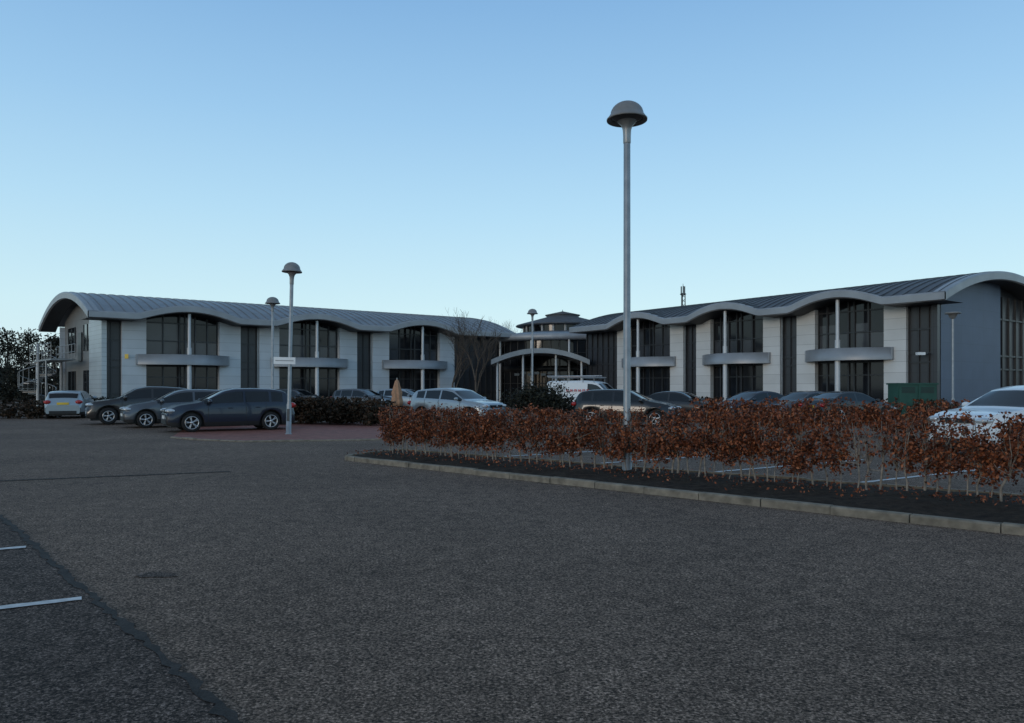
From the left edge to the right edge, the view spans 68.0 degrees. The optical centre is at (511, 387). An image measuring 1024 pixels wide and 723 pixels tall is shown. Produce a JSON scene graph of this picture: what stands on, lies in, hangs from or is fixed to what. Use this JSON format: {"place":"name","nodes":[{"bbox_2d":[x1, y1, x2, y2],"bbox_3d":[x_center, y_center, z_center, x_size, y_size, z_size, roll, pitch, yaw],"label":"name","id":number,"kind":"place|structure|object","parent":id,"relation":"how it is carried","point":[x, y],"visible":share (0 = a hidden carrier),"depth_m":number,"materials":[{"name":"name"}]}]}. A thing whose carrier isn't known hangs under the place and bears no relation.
{"place":"outdoors","nodes":[
{"label":"outdoors","id":0,"kind":"place"},
{"bbox_2d":[17,343,75,405],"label":"spiral staircase","id":1,"kind":"structure","parent":0,"point":[56,360],"depth_m":57.17,"materials":[{"name":"white metal"}]},
{"bbox_2d":[172,423,415,441],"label":"brick paving","id":2,"kind":"structure","parent":0,"point":[309,431],"depth_m":26.10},
{"bbox_2d":[160,388,295,431],"bbox_3d":[-10.346,0.777,27.753,4.470,1.538,2.225,0,0,-32],"label":"parked car","id":3,"kind":"object","parent":2,"relation":"on","point":[261,408],"visible":0.98,"depth_m":27.07,"materials":[{"name":"blue paint"}]},
{"bbox_2d":[273,262,301,433],"bbox_3d":[-7.455,-1.311,25.200,0.850,5.720,0.661,1,0,0],"label":"street lamp","id":4,"kind":"object","parent":2,"relation":"on","point":[292,269],"visible":0.99,"depth_m":25.14,"materials":[{"name":"metal"}]},
{"bbox_2d":[287,409,289,420],"bbox_3d":[-7.406,0.900,25.118,0.090,0.400,0.008,1,0,0],"label":"access door","id":5,"kind":"structure","parent":4,"relation":"in","point":[288,410],"depth_m":25.11,"materials":[{"name":"metal"}]},
{"bbox_2d":[291,396,397,425],"bbox_3d":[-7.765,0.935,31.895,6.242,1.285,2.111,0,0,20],"label":"boundary hedge","id":6,"kind":"object","parent":2,"relation":"on","point":[311,411],"visible":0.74,"depth_m":31.49,"materials":[{"name":"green plant"}]},
{"bbox_2d":[0,400,1023,722],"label":"car park road","id":7,"kind":"structure","parent":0,"point":[318,582],"depth_m":5.90,"materials":[{"name":"grey asphalt"}]},
{"bbox_2d":[0,327,34,402],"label":"conifer tree","id":8,"kind":"object","parent":7,"relation":"on","point":[3,343],"visible":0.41,"depth_m":75.72,"materials":[{"name":"green plant"}]},
{"bbox_2d":[0,327,57,403],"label":"conifer tree","id":9,"kind":"object","parent":7,"relation":"on","point":[27,339],"visible":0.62,"depth_m":74.28,"materials":[{"name":"green plant"}]},
{"bbox_2d":[0,398,64,418],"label":"boundary hedge","id":10,"kind":"object","parent":7,"relation":"on","point":[37,412],"visible":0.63,"depth_m":38.17,"materials":[{"name":"green plant"}]},
{"bbox_2d":[9,333,59,400],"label":"conifer tree","id":11,"kind":"object","parent":7,"relation":"on","point":[54,342],"visible":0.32,"depth_m":74.42,"materials":[{"name":"green plant"}]},
{"bbox_2d":[43,390,96,418],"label":"parked car","id":12,"kind":"object","parent":7,"relation":"on","point":[65,402],"visible":0.81,"depth_m":37.77,"materials":[{"name":"silver paint"}]},
{"bbox_2d":[0,519,229,722],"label":"parking bay surface","id":13,"kind":"object","parent":7,"relation":"on","point":[84,660],"depth_m":4.24,"materials":[{"name":"grey asphalt"}]},
{"bbox_2d":[0,471,239,722],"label":"tar joint","id":14,"kind":"object","parent":7,"relation":"on","point":[195,684],"visible":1,"depth_m":4.78,"materials":[{"name":"black asphalt"}]},
{"bbox_2d":[85,386,186,424],"bbox_3d":[-16.096,0.740,33.202,4.490,1.613,2.260,0,0,-29],"label":"parked car","id":15,"kind":"object","parent":7,"relation":"on","point":[98,410],"visible":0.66,"depth_m":31.96,"materials":[{"name":"grey paint"}]},
{"bbox_2d":[134,571,177,576],"bbox_3d":[-2.920,1.540,6.269,0.377,0.001,0.198,0,0,0],"label":"oil stain","id":16,"kind":"object","parent":7,"relation":"on","point":[153,574],"visible":1,"depth_m":6.26,"materials":[{"name":"liquid"}]},
{"bbox_2d":[119,389,218,427],"bbox_3d":[-13.296,0.800,30.503,4.340,1.493,2.160,0,0,-32],"label":"parked car","id":17,"kind":"object","parent":7,"relation":"on","point":[147,414],"visible":0.56,"depth_m":29.28,"materials":[{"name":"grey paint"}]},
{"bbox_2d":[265,297,279,388],"bbox_3d":[-11.669,-1.440,37.000,0.718,5.980,0.718,0,0,0],"label":"street lamp","id":18,"kind":"object","parent":7,"relation":"on","point":[272,301],"visible":0.91,"depth_m":36.95,"materials":[{"name":"metal"}]},
{"bbox_2d":[170,436,381,441],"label":"kerb","id":19,"kind":"structure","parent":7,"relation":"on","point":[188,438],"depth_m":22.05,"materials":[{"name":"concrete"}]},
{"bbox_2d":[60,305,498,400],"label":"walls","id":20,"kind":"structure","parent":7,"relation":"on","point":[95,362],"depth_m":56.16,"materials":[{"name":"white paint"}]},
{"bbox_2d":[40,292,514,338],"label":"roof","id":21,"kind":"structure","parent":20,"relation":"on","point":[59,314],"depth_m":57.87,"materials":[{"name":"metal"}]},
{"bbox_2d":[38,292,515,337],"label":"fascia","id":22,"kind":"structure","parent":21,"relation":"attached to","point":[82,302],"depth_m":54.34,"materials":[{"name":"silver metal"}]},
{"bbox_2d":[68,315,501,402],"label":"window frames","id":23,"kind":"structure","parent":20,"relation":"attached to","point":[207,342],"depth_m":57.89,"materials":[{"name":"grey metal"}]},
{"bbox_2d":[69,315,435,395],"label":"window glass","id":24,"kind":"object","parent":23,"relation":"in","point":[154,331],"visible":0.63,"depth_m":57.70,"materials":[{"name":"black glass"}]},
{"bbox_2d":[136,314,446,395],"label":"balconies and columns","id":25,"kind":"structure","parent":20,"relation":"attached to","point":[189,359],"depth_m":56.75,"materials":[{"name":"silver metal"}]},
{"bbox_2d":[125,352,927,358],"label":"wall fittings","id":26,"kind":"object","parent":20,"relation":"attached to","point":[917,353],"depth_m":40.58,"materials":[{"name":"metal"}]},
{"bbox_2d":[90,394,489,408],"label":"boundary hedge","id":27,"kind":"object","parent":7,"relation":"on","point":[102,398],"visible":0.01,"depth_m":46.21,"materials":[{"name":"green plant"}]},
{"bbox_2d":[275,389,324,402],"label":"parked car","id":28,"kind":"object","parent":7,"relation":"on","point":[295,393],"visible":0.2,"depth_m":49.46,"materials":[{"name":"grey paint"}]},
{"bbox_2d":[331,389,395,408],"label":"parked car","id":29,"kind":"object","parent":7,"relation":"on","point":[359,393],"visible":0.3,"depth_m":49.97,"materials":[{"name":"grey paint"}]},
{"bbox_2d":[377,389,415,409],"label":"parked car","id":30,"kind":"object","parent":7,"relation":"on","point":[407,394],"visible":0.13,"depth_m":50.81,"materials":[{"name":"silver paint"}]},
{"bbox_2d":[391,378,402,406],"bbox_3d":[-5.752,0.525,38.000,0.613,2.050,0.610,0,0,0],"label":"closed parasol","id":31,"kind":"object","parent":7,"relation":"on","point":[397,394],"visible":0.91,"depth_m":37.84,"materials":[{"name":"fabric"}]},
{"bbox_2d":[407,388,506,423],"bbox_3d":[-2.354,0.772,32.503,4.310,1.548,2.170,0,0,35],"label":"parked car","id":32,"kind":"object","parent":7,"relation":"on","point":[448,397],"visible":0.45,"depth_m":31.92,"materials":[{"name":"silver paint"}]},
{"bbox_2d":[443,321,485,387],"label":"bare tree","id":33,"kind":"object","parent":7,"relation":"on","point":[460,362],"visible":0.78,"depth_m":58.15,"materials":[{"name":"brown plant"}]},
{"bbox_2d":[439,308,506,392],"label":"bare tree","id":34,"kind":"object","parent":7,"relation":"on","point":[476,351],"visible":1,"depth_m":55.97,"materials":[{"name":"brown plant"}]},
{"bbox_2d":[0,451,999,608],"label":"bay markings","id":35,"kind":"object","parent":7,"relation":"on","point":[38,602],"visible":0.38,"depth_m":5.53,"materials":[{"name":"paint"}]},
{"bbox_2d":[527,309,537,385],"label":"street lamp","id":36,"kind":"object","parent":7,"relation":"on","point":[532,312],"visible":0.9,"depth_m":48.94,"materials":[{"name":"metal"}]},
{"bbox_2d":[498,378,575,420],"bbox_3d":[1.231,0.562,33.147,3.806,1.976,3.261,0,0,0],"label":"shrub","id":37,"kind":"object","parent":7,"relation":"on","point":[545,397],"visible":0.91,"depth_m":32.45,"materials":[{"name":"green plant"}]},
{"bbox_2d":[491,348,589,401],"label":"entrance canopy","id":38,"kind":"object","parent":7,"relation":"on","point":[581,361],"visible":0.77,"depth_m":62.11,"materials":[{"name":"silver metal"}]},
{"bbox_2d":[497,310,588,404],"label":"rotunda","id":39,"kind":"structure","parent":7,"relation":"on","point":[550,331],"depth_m":67.79,"materials":[{"name":"grey glass"}]},
{"bbox_2d":[547,375,613,409],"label":"parked van","id":40,"kind":"object","parent":7,"relation":"on","point":[578,387],"visible":0.31,"depth_m":44.49,"materials":[{"name":"white paint"}]},
{"bbox_2d":[571,389,680,426],"bbox_3d":[4.745,0.800,31.502,4.340,1.493,2.160,0,0,22],"label":"parked car","id":41,"kind":"object","parent":7,"relation":"on","point":[598,399],"visible":0.59,"depth_m":30.92,"materials":[{"name":"black paint"}]},
{"bbox_2d":[345,448,1023,535],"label":"kerb","id":42,"kind":"structure","parent":7,"relation":"on","point":[970,524],"depth_m":10.61,"materials":[{"name":"concrete"}]},
{"bbox_2d":[355,450,1023,523],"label":"planting bed soil","id":43,"kind":"structure","parent":7,"relation":"on","point":[924,503],"depth_m":10.90,"materials":[{"name":"brown soil"}]},
{"bbox_2d":[607,100,647,470],"bbox_3d":[2.030,-1.750,13.400,0.718,6.600,0.718,0,0,0],"label":"street lamp","id":44,"kind":"object","parent":43,"relation":"on","point":[626,116],"visible":0.88,"depth_m":13.34,"materials":[{"name":"metal"}]},
{"bbox_2d":[347,447,1023,505],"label":"fallen leaves","id":45,"kind":"object","parent":43,"relation":"on","point":[857,490],"visible":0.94,"depth_m":11.96,"materials":[{"name":"brown plant"}]},
{"bbox_2d":[374,403,1023,501],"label":"beech hedge","id":46,"kind":"object","parent":43,"relation":"on","point":[755,442],"visible":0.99,"depth_m":12.03,"materials":[{"name":"brown plant"}]},
{"bbox_2d":[647,391,732,416],"bbox_3d":[7.896,0.849,35.503,4.590,1.394,2.160,0,0,31],"label":"parked car","id":47,"kind":"object","parent":7,"relation":"on","point":[682,399],"visible":0.28,"depth_m":34.82,"materials":[{"name":"grey paint"}]},
{"bbox_2d":[722,391,783,414],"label":"parked car","id":48,"kind":"object","parent":7,"relation":"on","point":[757,396],"visible":0.23,"depth_m":37.90,"materials":[{"name":"blue paint"}]},
{"bbox_2d":[758,391,822,415],"bbox_3d":[14.405,0.849,37.502,4.590,1.394,2.160,0,0,-25],"label":"parked car","id":49,"kind":"object","parent":7,"relation":"on","point":[793,397],"visible":0.19,"depth_m":36.91,"materials":[{"name":"grey paint"}]},
{"bbox_2d":[588,282,1023,407],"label":"walls","id":50,"kind":"structure","parent":7,"relation":"on","point":[976,347],"depth_m":44.49,"materials":[{"name":"white paint"}]},
{"bbox_2d":[622,300,893,400],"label":"balconies and columns","id":51,"kind":"structure","parent":50,"relation":"attached to","point":[837,354],"depth_m":48.61,"materials":[{"name":"silver metal"}]},
{"bbox_2d":[572,271,1023,333],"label":"roof","id":52,"kind":"structure","parent":50,"relation":"on","point":[925,285],"depth_m":46.89,"materials":[{"name":"metal"}]},
{"bbox_2d":[569,271,1023,332],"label":"fascia","id":53,"kind":"structure","parent":52,"relation":"attached to","point":[950,290],"depth_m":43.83,"materials":[{"name":"silver metal"}]},
{"bbox_2d":[586,297,1023,397],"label":"window frames","id":54,"kind":"structure","parent":50,"relation":"attached to","point":[1008,356],"depth_m":47.67,"materials":[{"name":"grey metal"}]},
{"bbox_2d":[633,300,883,402],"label":"window glass","id":55,"kind":"object","parent":54,"relation":"in","point":[876,340],"visible":0.56,"depth_m":49.63,"materials":[{"name":"black glass"}]},
{"bbox_2d":[690,396,969,437],"bbox_3d":[11.777,0.908,23.625,13.608,1.300,1.384,0,0,36],"label":"beech hedge","id":56,"kind":"object","parent":7,"relation":"on","point":[807,408],"visible":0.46,"depth_m":24.50,"materials":[{"name":"brown plant"}]},
{"bbox_2d":[701,396,960,418],"bbox_3d":[14.620,1.032,42.426,1.923,1.252,19.542,0,0,-39],"label":"boundary hedge","id":57,"kind":"object","parent":7,"relation":"on","point":[886,399],"visible":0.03,"depth_m":35.85,"materials":[{"name":"green plant"}]},
{"bbox_2d":[798,391,895,419],"bbox_3d":[15.595,0.849,35.198,4.590,1.394,2.160,0,0,-21],"label":"parked car","id":58,"kind":"object","parent":7,"relation":"on","point":[858,398],"visible":0.39,"depth_m":34.36,"materials":[{"name":"black paint"}]},
{"bbox_2d":[886,383,938,419],"bbox_3d":[19.300,0.660,36.600,2.100,1.780,0.920,0,0,-8],"label":"electrical cabinet","id":59,"kind":"object","parent":7,"relation":"on","point":[906,393],"visible":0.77,"depth_m":36.18,"materials":[{"name":"green metal"}]},
{"bbox_2d":[944,311,961,403],"bbox_3d":[22.069,-1.125,38.000,0.760,5.350,0.760,0,0,0],"label":"street lamp","id":60,"kind":"object","parent":7,"relation":"on","point":[952,315],"visible":0.83,"depth_m":37.95,"materials":[{"name":"metal"}]},
{"bbox_2d":[927,385,1023,454],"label":"parked car","id":61,"kind":"object","parent":7,"relation":"on","point":[994,402],"visible":0.55,"depth_m":17.15,"materials":[{"name":"white paint"}]},
{"bbox_2d":[0,0,1023,383],"label":"sky","id":62,"kind":"structure","parent":0,"point":[424,157],"materials":[{"name":"blue"}]},
{"label":"ground","id":63,"kind":"structure","parent":0,"visible":0},
{"bbox_2d":[0,364,59,391],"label":"distant trees","id":64,"kind":"object","parent":63,"relation":"on","point":[25,369],"depth_m":128.93,"materials":[{"name":"green plant"}]},
{"bbox_2d":[680,286,685,305],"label":"radio mast","id":65,"kind":"object","parent":63,"relation":"on","point":[682,295],"visible":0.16,"depth_m":119.96,"materials":[{"name":"metal"}]}
]}

